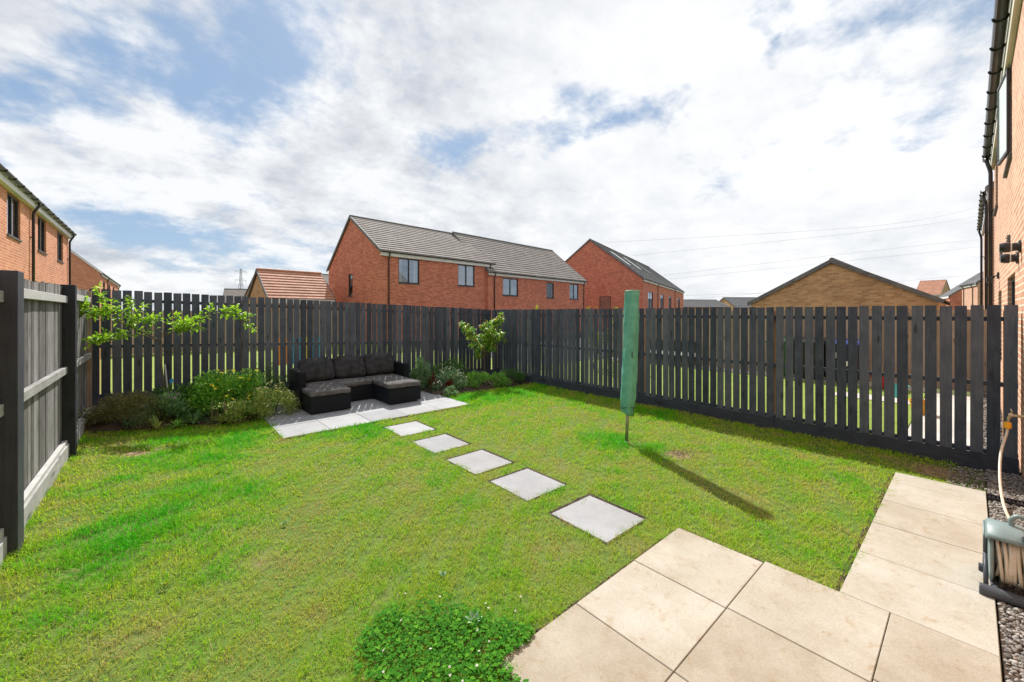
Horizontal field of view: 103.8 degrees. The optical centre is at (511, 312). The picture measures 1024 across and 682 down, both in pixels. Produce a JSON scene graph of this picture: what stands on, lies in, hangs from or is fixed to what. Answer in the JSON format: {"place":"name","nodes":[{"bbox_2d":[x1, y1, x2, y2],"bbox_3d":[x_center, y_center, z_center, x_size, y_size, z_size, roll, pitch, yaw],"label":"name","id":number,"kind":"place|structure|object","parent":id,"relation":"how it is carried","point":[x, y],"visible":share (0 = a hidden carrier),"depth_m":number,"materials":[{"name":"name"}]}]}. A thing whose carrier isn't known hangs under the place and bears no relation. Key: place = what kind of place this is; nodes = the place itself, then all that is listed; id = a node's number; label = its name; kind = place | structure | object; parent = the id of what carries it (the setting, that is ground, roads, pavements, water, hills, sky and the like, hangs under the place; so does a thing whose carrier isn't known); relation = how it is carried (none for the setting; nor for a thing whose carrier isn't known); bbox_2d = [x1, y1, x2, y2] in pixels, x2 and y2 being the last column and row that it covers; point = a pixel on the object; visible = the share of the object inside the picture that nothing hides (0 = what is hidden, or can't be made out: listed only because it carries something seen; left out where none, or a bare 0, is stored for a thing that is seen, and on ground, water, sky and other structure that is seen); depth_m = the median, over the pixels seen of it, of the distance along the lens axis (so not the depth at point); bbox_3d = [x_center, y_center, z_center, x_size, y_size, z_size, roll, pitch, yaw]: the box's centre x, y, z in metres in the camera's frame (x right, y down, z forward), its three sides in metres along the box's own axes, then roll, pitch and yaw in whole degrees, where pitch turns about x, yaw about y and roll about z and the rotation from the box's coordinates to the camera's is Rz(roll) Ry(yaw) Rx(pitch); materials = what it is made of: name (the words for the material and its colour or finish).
{"place":"outdoors","nodes":[
{"label":"outdoors","id":0,"kind":"place"},
{"bbox_2d":[68,247,120,329],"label":"brick house","id":1,"kind":"structure","parent":0,"point":[86,275],"depth_m":33.53,"materials":[{"name":"orange brick"}]},
{"bbox_2d":[223,288,246,307],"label":"house","id":2,"kind":"structure","parent":0,"point":[233,292],"depth_m":62.48,"materials":[{"name":"beige brick"}]},
{"bbox_2d":[247,268,335,310],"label":"garage","id":3,"kind":"structure","parent":0,"point":[285,284],"depth_m":22.15,"materials":[{"name":"orange tile"}]},
{"bbox_2d":[100,344,491,406],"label":"neighbour lawn","id":4,"kind":"structure","parent":0,"point":[200,367],"depth_m":13.05,"materials":[{"name":"green plant"}]},
{"bbox_2d":[279,336,319,365],"bbox_3d":[-6.120,1.170,11.645,0.029,1.100,1.420,0,0,34],"label":"windbreak","id":5,"kind":"object","parent":4,"relation":"on","point":[293,350],"visible":0.02,"depth_m":11.45,"materials":[{"name":"fabric"}]},
{"bbox_2d":[264,390,467,438],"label":"seating patio","id":6,"kind":"structure","parent":0,"point":[302,421],"depth_m":6.74,"materials":[{"name":"grey stone"}]},
{"bbox_2d":[244,358,287,407],"bbox_3d":[-4.430,1.274,7.228,0.699,0.939,0.462,0,0,-9],"label":"wispy shrub","id":7,"kind":"object","parent":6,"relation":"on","point":[275,380],"visible":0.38,"depth_m":7.22,"materials":[{"name":"green plant"}]},
{"bbox_2d":[243,381,300,419],"bbox_3d":[-3.940,1.451,6.693,0.861,0.589,0.757,0,0,-41],"label":"cream flower shrub","id":8,"kind":"object","parent":6,"relation":"on","point":[289,401],"visible":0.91,"depth_m":6.64,"materials":[{"name":"green plant"}]},
{"bbox_2d":[302,384,350,413],"bbox_3d":[-3.272,1.497,7.086,0.682,0.385,0.552,0,0,-41],"label":"footstool","id":9,"kind":"object","parent":6,"relation":"on","point":[323,398],"visible":1,"depth_m":6.90,"materials":[{"name":"black wicker"}]},
{"bbox_2d":[289,352,420,408],"bbox_3d":[-2.945,1.278,7.745,2.100,0.844,1.509,0,0,-41],"label":"rattan sofa","id":10,"kind":"object","parent":6,"relation":"on","point":[383,376],"visible":0.94,"depth_m":7.76,"materials":[{"name":"black wicker"}]},
{"bbox_2d":[0,0,994,313],"label":"sky","id":11,"kind":"structure","parent":0,"point":[185,146],"materials":[{"name":"white"}]},
{"bbox_2d":[0,381,1002,681],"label":"lawn","id":12,"kind":"structure","parent":0,"point":[250,670],"depth_m":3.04,"materials":[{"name":"green plant"}]},
{"bbox_2d":[148,414,173,428],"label":"strap leaf plant","id":13,"kind":"object","parent":12,"relation":"on","point":[157,425],"visible":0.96,"depth_m":5.58,"materials":[{"name":"green plant"}]},
{"bbox_2d":[84,408,265,433],"bbox_3d":[-5.096,1.585,6.238,2.120,0.294,1.100,0,0,-41],"label":"soil bed","id":14,"kind":"object","parent":12,"relation":"on","point":[110,427],"visible":0.19,"depth_m":5.63,"materials":[{"name":"brown soil"}]},
{"bbox_2d":[78,389,176,427],"bbox_3d":[-5.360,1.335,5.580,1.037,0.538,0.770,0,0,-14],"label":"heather","id":15,"kind":"object","parent":14,"relation":"on","point":[116,408],"visible":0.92,"depth_m":5.49,"materials":[{"name":"green plant"}]},
{"bbox_2d":[122,390,189,428],"bbox_3d":[-5.098,1.389,5.784,0.790,0.514,0.460,0,0,-41],"label":"scabious","id":16,"kind":"object","parent":14,"relation":"on","point":[169,399],"visible":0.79,"depth_m":5.79,"materials":[{"name":"green plant"}]},
{"bbox_2d":[164,364,170,416],"bbox_3d":[-5.135,1.170,5.991,0.089,0.802,0.021,0,0,-24],"label":"tree stake","id":17,"kind":"object","parent":14,"relation":"on","point":[166,378],"visible":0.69,"depth_m":5.98,"materials":[{"name":"wood"}]},
{"bbox_2d":[79,281,256,390],"bbox_3d":[-5.160,0.587,5.932,2.444,2.033,0.469,0,0,-44],"label":"apple tree","id":18,"kind":"object","parent":14,"relation":"on","point":[181,325],"visible":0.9,"depth_m":5.80,"materials":[{"name":"green plant"}]},
{"bbox_2d":[141,382,211,421],"bbox_3d":[-5.186,1.360,6.170,0.929,0.622,0.846,0,0,-16],"label":"leafy shrub","id":19,"kind":"object","parent":14,"relation":"on","point":[182,390],"visible":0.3,"depth_m":6.02,"materials":[{"name":"green plant"}]},
{"bbox_2d":[164,417,193,429],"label":"day lily","id":20,"kind":"object","parent":14,"relation":"on","point":[176,424],"visible":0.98,"depth_m":5.76,"materials":[{"name":"green plant"}]},
{"bbox_2d":[173,408,214,423],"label":"day lily","id":21,"kind":"object","parent":14,"relation":"on","point":[196,419],"visible":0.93,"depth_m":5.95,"materials":[{"name":"green plant"}]},
{"bbox_2d":[200,412,237,426],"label":"sedge","id":22,"kind":"object","parent":14,"relation":"on","point":[220,419],"visible":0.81,"depth_m":6.14,"materials":[{"name":"green plant"}]},
{"bbox_2d":[173,367,278,420],"bbox_3d":[-4.669,1.326,6.612,1.679,0.855,1.029,0,0,-41],"label":"yellow flower shrub","id":23,"kind":"object","parent":14,"relation":"on","point":[216,388],"visible":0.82,"depth_m":6.41,"materials":[{"name":"green plant"}]},
{"bbox_2d":[211,390,248,418],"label":"dry stalks","id":24,"kind":"object","parent":14,"relation":"on","point":[224,405],"visible":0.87,"depth_m":6.12,"materials":[{"name":"brown plant"}]},
{"bbox_2d":[222,396,269,425],"bbox_3d":[-4.182,1.542,6.338,0.692,0.406,0.533,0,0,-41],"label":"cream flower shrub","id":25,"kind":"object","parent":14,"relation":"on","point":[234,412],"visible":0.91,"depth_m":6.31,"materials":[{"name":"green plant"}]},
{"bbox_2d":[385,421,434,436],"bbox_3d":[-1.519,1.738,5.962,0.520,0.043,0.590,0,0,-41],"label":"stepping stone","id":26,"kind":"object","parent":12,"relation":"on","point":[410,428],"visible":0.77,"depth_m":5.95,"materials":[{"name":"grey stone"}]},
{"bbox_2d":[351,591,533,681],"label":"clover","id":27,"kind":"object","parent":12,"relation":"on","point":[483,627],"visible":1,"depth_m":2.04,"materials":[{"name":"green plant"}]},
{"bbox_2d":[443,385,458,395],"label":"green shrub","id":28,"kind":"object","parent":12,"relation":"on","point":[451,388],"visible":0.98,"depth_m":8.26,"materials":[{"name":"green plant"}]},
{"bbox_2d":[465,610,481,626],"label":"thistle","id":29,"kind":"object","parent":12,"relation":"on","point":[472,616],"visible":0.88,"depth_m":2.22,"materials":[{"name":"green plant"}]},
{"bbox_2d":[422,375,531,395],"bbox_3d":[-0.943,1.702,9.519,2.530,0.060,1.640,0,0,-41],"label":"soil bed","id":30,"kind":"object","parent":12,"relation":"on","point":[483,386],"visible":0.29,"depth_m":9.14,"materials":[{"name":"brown soil"}]},
{"bbox_2d":[409,356,437,390],"bbox_3d":[-1.954,1.348,8.950,0.648,0.793,0.572,0,0,-4],"label":"tall green plant","id":31,"kind":"object","parent":30,"relation":"on","point":[420,373],"visible":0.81,"depth_m":8.84,"materials":[{"name":"green plant"}]},
{"bbox_2d":[428,371,437,389],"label":"red foliage plant","id":32,"kind":"object","parent":30,"relation":"on","point":[433,379],"visible":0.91,"depth_m":8.71,"materials":[{"name":"green plant"}]},
{"bbox_2d":[427,357,468,386],"bbox_3d":[-1.528,1.400,9.511,1.292,0.723,0.698,0,0,-41],"label":"dark shrub","id":33,"kind":"object","parent":30,"relation":"on","point":[449,364],"visible":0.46,"depth_m":9.52,"materials":[{"name":"green plant"}]},
{"bbox_2d":[431,365,467,390],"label":"white flower shrub","id":34,"kind":"object","parent":30,"relation":"on","point":[455,379],"visible":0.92,"depth_m":8.81,"materials":[{"name":"green plant"}]},
{"bbox_2d":[445,379,454,391],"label":"red foliage plant","id":35,"kind":"object","parent":30,"relation":"on","point":[448,383],"visible":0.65,"depth_m":8.50,"materials":[{"name":"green plant"}]},
{"bbox_2d":[460,370,491,387],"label":"green shrub","id":36,"kind":"object","parent":30,"relation":"on","point":[473,377],"visible":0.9,"depth_m":9.33,"materials":[{"name":"green plant"}]},
{"bbox_2d":[458,312,507,374],"bbox_3d":[-0.655,0.844,9.798,1.614,1.752,0.664,0,0,-41],"label":"cherry tree","id":37,"kind":"object","parent":30,"relation":"on","point":[489,340],"visible":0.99,"depth_m":9.78,"materials":[{"name":"green plant"}]},
{"bbox_2d":[487,371,512,387],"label":"green shrub","id":38,"kind":"object","parent":30,"relation":"on","point":[501,381],"visible":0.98,"depth_m":9.28,"materials":[{"name":"green plant"}]},
{"bbox_2d":[497,367,526,383],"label":"green shrub","id":39,"kind":"object","parent":30,"relation":"on","point":[519,375],"visible":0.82,"depth_m":9.66,"materials":[{"name":"green plant"}]},
{"bbox_2d":[620,290,640,443],"bbox_3d":[1.574,0.738,5.336,0.271,2.066,0.241,0,0,-41],"label":"rotary dryer","id":40,"kind":"object","parent":12,"relation":"on","point":[630,352],"visible":1,"depth_m":5.26,"materials":[{"name":"green fabric"}]},
{"bbox_2d":[386,420,893,680],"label":"soil crumbs","id":41,"kind":"object","parent":12,"relation":"on","point":[679,451],"visible":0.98,"depth_m":3.61,"materials":[{"name":"brown soil"}]},
{"bbox_2d":[946,464,1022,497],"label":"gravel","id":42,"kind":"structure","parent":12,"relation":"on","point":[972,485],"depth_m":4.15,"materials":[{"name":"grey gravel"}]},
{"bbox_2d":[420,329,593,360],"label":"road","id":43,"kind":"structure","parent":0,"point":[580,346],"depth_m":19.21,"materials":[{"name":"grey asphalt"}]},
{"bbox_2d":[436,231,586,335],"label":"brick house","id":44,"kind":"structure","parent":0,"point":[522,276],"depth_m":30.47,"materials":[{"name":"red brick"}]},
{"bbox_2d":[503,278,518,296],"bbox_3d":[-0.236,-1.780,28.122,0.455,1.400,1.750,0,0,43],"label":"window","id":45,"kind":"structure","parent":44,"relation":"in","point":[510,286],"depth_m":28.37,"materials":[{"name":"grey glass"}]},
{"bbox_2d":[546,282,553,298],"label":"window","id":46,"kind":"structure","parent":44,"relation":"in","point":[549,286],"depth_m":31.71,"materials":[{"name":"grey glass"}]},
{"bbox_2d":[570,284,578,299],"bbox_3d":[5.066,-1.755,33.808,0.455,1.450,1.500,0,0,43],"label":"window","id":47,"kind":"structure","parent":44,"relation":"in","point":[573,287],"depth_m":34.16,"materials":[{"name":"grey glass"}]},
{"bbox_2d":[100,314,1003,681],"bbox_3d":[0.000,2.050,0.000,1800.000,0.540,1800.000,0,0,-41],"label":"ground","id":48,"kind":"structure","parent":0,"point":[870,382],"depth_m":8.94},
{"bbox_2d":[0,163,76,284],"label":"brick house","id":49,"kind":"structure","parent":48,"relation":"on","point":[36,233],"depth_m":12.08,"materials":[{"name":"orange brick"}]},
{"bbox_2d":[7,192,22,242],"bbox_3d":[-13.417,-2.558,10.779,0.140,1.165,1.360,0,0,-41],"label":"window","id":50,"kind":"structure","parent":49,"relation":"in","point":[12,203],"depth_m":10.94,"materials":[{"name":"black glass"}]},
{"bbox_2d":[38,217,47,254],"bbox_3d":[-15.675,-2.558,13.355,0.140,1.165,1.310,0,0,-41],"label":"window","id":51,"kind":"structure","parent":49,"relation":"in","point":[40,222],"depth_m":13.37,"materials":[{"name":"black glass"}]},
{"bbox_2d":[57,232,63,263],"bbox_3d":[-17.800,-2.558,15.780,0.140,1.165,1.260,0,0,-41],"label":"window","id":52,"kind":"structure","parent":49,"relation":"in","point":[59,237],"depth_m":16.06,"materials":[{"name":"black glass"}]},
{"bbox_2d":[0,270,91,569],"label":"board fence","id":53,"kind":"object","parent":48,"relation":"on","point":[45,374],"visible":0.88,"depth_m":3.41,"materials":[{"name":"grey wood"}]},
{"bbox_2d":[100,310,360,355],"bbox_3d":[-14.556,0.825,17.214,16.890,1.890,0.100,0,0,-41],"label":"board fence","id":54,"kind":"object","parent":48,"relation":"on","point":[225,330],"visible":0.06,"depth_m":18.42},
{"bbox_2d":[236,269,245,288],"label":"pylon","id":55,"kind":"object","parent":48,"relation":"on","point":[240,278],"visible":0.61,"depth_m":299.50,"materials":[{"name":"grey metal"}]},
{"bbox_2d":[244,274,328,296],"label":"tan house","id":56,"kind":"structure","parent":48,"relation":"on","point":[326,276],"depth_m":52.64,"materials":[{"name":"brick"}]},
{"bbox_2d":[89,289,491,409],"bbox_3d":[-3.459,0.732,8.498,7.576,2.172,0.192,0,0,-41],"label":"picket fence","id":57,"kind":"object","parent":48,"relation":"on","point":[443,338],"visible":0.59,"depth_m":7.46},
{"bbox_2d":[326,215,495,344],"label":"brick house","id":58,"kind":"structure","parent":48,"relation":"on","point":[374,261],"depth_m":23.69,"materials":[{"name":"red brick"}]},
{"bbox_2d":[347,274,352,296],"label":"window","id":59,"kind":"structure","parent":58,"relation":"in","point":[350,275],"depth_m":24.06,"materials":[{"name":"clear glass"}]},
{"bbox_2d":[398,258,419,284],"bbox_3d":[-5.879,-2.315,22.559,0.455,1.570,1.530,0,0,44],"label":"window","id":60,"kind":"structure","parent":58,"relation":"in","point":[408,269],"depth_m":22.78,"materials":[{"name":"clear glass"}]},
{"bbox_2d":[458,264,474,286],"bbox_3d":[-3.009,-2.340,25.500,0.455,1.520,1.550,0,0,44],"label":"window","id":61,"kind":"structure","parent":58,"relation":"in","point":[465,273],"depth_m":25.43,"materials":[{"name":"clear glass"}]},
{"bbox_2d":[268,396,894,681],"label":"soil edging","id":62,"kind":"object","parent":48,"relation":"on","point":[846,565],"visible":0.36,"depth_m":3.46,"materials":[{"name":"brown soil"}]},
{"bbox_2d":[414,434,468,453],"bbox_3d":[-0.944,1.738,5.290,0.520,0.043,0.580,0,0,-42],"label":"stepping stone","id":63,"kind":"object","parent":62,"relation":"on","point":[444,442],"visible":0.77,"depth_m":5.27,"materials":[{"name":"grey stone"}]},
{"bbox_2d":[448,450,511,474],"bbox_3d":[-0.380,1.738,4.647,0.520,0.043,0.570,0,0,-42],"label":"stepping stone","id":64,"kind":"object","parent":62,"relation":"on","point":[479,461],"visible":0.82,"depth_m":4.63,"materials":[{"name":"grey stone"}]},
{"bbox_2d":[490,469,564,501],"bbox_3d":[0.156,1.738,4.046,0.520,0.043,0.560,0,0,-41],"label":"stepping stone","id":65,"kind":"object","parent":62,"relation":"on","point":[527,483],"visible":0.82,"depth_m":4.01,"materials":[{"name":"grey stone"}]},
{"bbox_2d":[551,496,644,544],"bbox_3d":[0.720,1.738,3.387,0.520,0.043,0.575,0,0,-41],"label":"stepping stone","id":66,"kind":"object","parent":62,"relation":"on","point":[600,518],"visible":0.77,"depth_m":3.35,"materials":[{"name":"grey stone"}]},
{"bbox_2d":[565,238,683,327],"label":"brick house","id":67,"kind":"structure","parent":48,"relation":"on","point":[610,276],"depth_m":42.24,"materials":[{"name":"red brick"}]},
{"bbox_2d":[600,296,610,308],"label":"window","id":68,"kind":"structure","parent":67,"relation":"in","point":[605,301],"depth_m":42.02,"materials":[{"name":"brown glass"}]},
{"bbox_2d":[648,292,652,309],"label":"window","id":69,"kind":"structure","parent":67,"relation":"in","point":[650,295],"depth_m":43.23,"materials":[{"name":"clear glass"}]},
{"bbox_2d":[660,294,662,310],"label":"window","id":70,"kind":"structure","parent":67,"relation":"in","point":[661,296],"depth_m":48.87,"materials":[{"name":"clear glass"}]},
{"bbox_2d":[720,297,756,310],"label":"house","id":71,"kind":"structure","parent":48,"relation":"on","point":[732,302],"depth_m":78.81,"materials":[{"name":"beige brick"}]},
{"bbox_2d":[492,305,1018,474],"bbox_3d":[2.453,0.867,7.655,0.192,1.906,8.956,0,0,-41],"label":"picket fence","id":72,"kind":"object","parent":48,"relation":"on","point":[545,343],"visible":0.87,"depth_m":5.62,"materials":[{"name":"black wood"}]},
{"bbox_2d":[612,309,986,393],"bbox_3d":[7.010,0.835,11.862,0.100,1.870,9.490,0,0,-41],"label":"board fence","id":73,"kind":"object","parent":48,"relation":"on","point":[938,346],"visible":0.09,"depth_m":9.47,"materials":[{"name":"black wood"}]},
{"bbox_2d":[917,279,949,296],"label":"house","id":74,"kind":"structure","parent":48,"relation":"on","point":[937,288],"depth_m":108.45,"materials":[{"name":"orange tile"}]},
{"bbox_2d":[982,0,1023,478],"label":"brick house","id":75,"kind":"structure","parent":48,"relation":"on","point":[1003,147],"depth_m":5.33,"materials":[{"name":"brick"}]},
{"bbox_2d":[986,272,998,281],"bbox_3d":[9.134,-0.670,7.633,0.180,0.180,0.160,0,0,-41],"label":"security light","id":76,"kind":"object","parent":75,"relation":"attached to","point":[988,279],"visible":0.97,"depth_m":7.60,"materials":[{"name":"black plastic"}]},
{"bbox_2d":[993,205,997,216],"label":"window","id":77,"kind":"structure","parent":75,"relation":"in","point":[996,206],"depth_m":8.21,"materials":[{"name":"glass"}]},
{"bbox_2d":[1003,91,1011,177],"bbox_3d":[7.029,-2.647,5.635,1.260,1.225,0.140,0,0,-41],"label":"window","id":78,"kind":"structure","parent":75,"relation":"in","point":[1009,157],"depth_m":5.84,"materials":[{"name":"glass"}]},
{"bbox_2d":[1000,252,1018,263],"bbox_3d":[5.684,-0.620,4.590,0.136,0.134,0.130,0,0,-41],"label":"flue terminal","id":79,"kind":"object","parent":75,"relation":"attached to","point":[1006,258],"visible":0.98,"depth_m":4.56,"materials":[{"name":"black plastic"}]},
{"bbox_2d":[999,240,1021,252],"bbox_3d":[5.414,-0.710,4.367,0.136,0.134,0.150,0,0,-41],"label":"flue terminal","id":80,"kind":"object","parent":75,"relation":"attached to","point":[1005,247],"visible":1,"depth_m":4.34,"materials":[{"name":"black plastic"}]},
{"bbox_2d":[1003,408,1023,428],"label":"garden tap","id":81,"kind":"object","parent":75,"relation":"attached to","point":[1007,423],"visible":1,"depth_m":3.98,"materials":[{"name":"gold metal"}]},
{"bbox_2d":[998,429,1009,517],"bbox_3d":[4.093,1.431,3.277,2.242,0.567,0.095,0,0,-43],"label":"garden hose","id":82,"kind":"object","parent":81,"relation":"hanging from","point":[1000,475],"visible":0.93,"depth_m":3.81,"materials":[{"name":"beige rubber"}]},
{"bbox_2d":[1012,276,1014,304],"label":"window","id":83,"kind":"structure","parent":75,"relation":"in","point":[1013,279],"depth_m":5.82,"materials":[{"name":"black glass"}]},
{"bbox_2d":[684,299,730,310],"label":"house","id":84,"kind":"structure","parent":0,"point":[698,303],"depth_m":72.57,"materials":[{"name":"beige brick"}]},
{"bbox_2d":[541,359,924,433],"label":"neighbour lawn","id":85,"kind":"structure","parent":0,"point":[870,410],"depth_m":8.15,"materials":[{"name":"green plant"}]},
{"bbox_2d":[895,384,909,396],"bbox_3d":[7.796,1.509,8.097,0.324,0.382,0.324,0,0,-41],"label":"play bucket","id":86,"kind":"object","parent":85,"relation":"on","point":[896,389],"visible":0.08,"depth_m":8.04,"materials":[{"name":"plastic"}]},
{"bbox_2d":[497,472,1001,681],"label":"patio","id":87,"kind":"structure","parent":0,"point":[656,611],"depth_m":2.26,"materials":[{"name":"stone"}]},
{"bbox_2d":[612,357,969,450],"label":"neighbour path","id":88,"kind":"structure","parent":0,"point":[938,418],"depth_m":6.90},
{"bbox_2d":[650,339,695,360],"bbox_3d":[5.175,1.330,13.379,0.620,0.780,1.900,0,0,-41],"label":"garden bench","id":89,"kind":"object","parent":88,"relation":"on","point":[674,349],"visible":0.06,"depth_m":13.26,"materials":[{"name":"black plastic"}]},
{"bbox_2d":[765,336,794,375],"bbox_3d":[7.320,1.190,10.871,0.773,1.060,0.600,0,0,-41],"label":"wheelie bin","id":90,"kind":"object","parent":88,"relation":"on","point":[784,355],"visible":0.06,"depth_m":10.61,"materials":[{"name":"plastic"}]},
{"bbox_2d":[803,337,825,378],"bbox_3d":[7.762,1.190,10.367,0.773,1.060,0.600,0,0,-41],"label":"wheelie bin","id":91,"kind":"object","parent":88,"relation":"on","point":[814,355],"visible":0.19,"depth_m":10.20,"materials":[{"name":"plastic"}]},
{"bbox_2d":[835,338,858,381],"bbox_3d":[8.210,1.190,9.855,0.773,1.060,0.600,0,0,-41],"label":"wheelie bin","id":92,"kind":"object","parent":88,"relation":"on","point":[846,359],"visible":0.1,"depth_m":9.64,"materials":[{"name":"plastic"}]},
{"bbox_2d":[908,399,924,414],"bbox_3d":[6.857,1.522,6.741,0.302,0.357,0.302,0,0,-41],"label":"play bucket","id":93,"kind":"object","parent":88,"relation":"on","point":[923,405],"visible":0.12,"depth_m":6.64,"materials":[{"name":"plastic"}]},
{"bbox_2d":[621,207,976,241],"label":"power line","id":94,"kind":"object","parent":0,"point":[785,232],"visible":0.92,"depth_m":125.87,"materials":[{"name":"black metal"}]},
{"bbox_2d":[633,217,969,255],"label":"power line","id":95,"kind":"object","parent":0,"point":[812,237],"visible":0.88,"depth_m":124.28,"materials":[{"name":"black metal"}]},
{"bbox_2d":[670,240,970,274],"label":"power line","id":96,"kind":"object","parent":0,"point":[814,257],"visible":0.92,"depth_m":128.32,"materials":[{"name":"black metal"}]},
{"bbox_2d":[675,247,972,278],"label":"power line","id":97,"kind":"object","parent":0,"point":[811,264],"visible":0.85,"depth_m":129.46,"materials":[{"name":"black metal"}]},
{"bbox_2d":[747,257,950,359],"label":"garage","id":98,"kind":"structure","parent":0,"point":[832,282],"depth_m":15.85,"materials":[{"name":"beige brick"}]},
{"bbox_2d":[939,271,983,309],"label":"brick house","id":99,"kind":"structure","parent":0,"point":[953,296],"depth_m":52.99,"materials":[{"name":"grey tile"}]},
{"bbox_2d":[959,273,983,309],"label":"brick house","id":100,"kind":"structure","parent":0,"point":[970,292],"depth_m":39.15,"materials":[{"name":"orange brick"}]},
{"bbox_2d":[977,181,993,309],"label":"brick house","id":101,"kind":"structure","parent":0,"point":[982,224],"depth_m":11.43,"materials":[{"name":"orange brick"}]},
{"bbox_2d":[983,394,1020,470],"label":"gravel","id":102,"kind":"structure","parent":0,"point":[984,415],"depth_m":6.25,"materials":[{"name":"grey gravel"}]},
{"bbox_2d":[983,393,1023,681],"bbox_3d":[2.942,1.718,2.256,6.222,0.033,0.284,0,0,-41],"label":"gravel","id":103,"kind":"structure","parent":0,"point":[1012,645],"depth_m":2.35,"materials":[{"name":"grey gravel"}]},
{"bbox_2d":[978,514,1023,608],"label":"hose reel","id":104,"kind":"object","parent":103,"relation":"on","point":[1003,551],"visible":1,"depth_m":2.42,"materials":[{"name":"grey plastic"}]},
{"bbox_2d":[987,493,1023,506],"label":"drain grate","id":105,"kind":"object","parent":103,"relation":"on","point":[1008,502],"visible":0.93,"depth_m":3.63,"materials":[{"name":"black plastic"}]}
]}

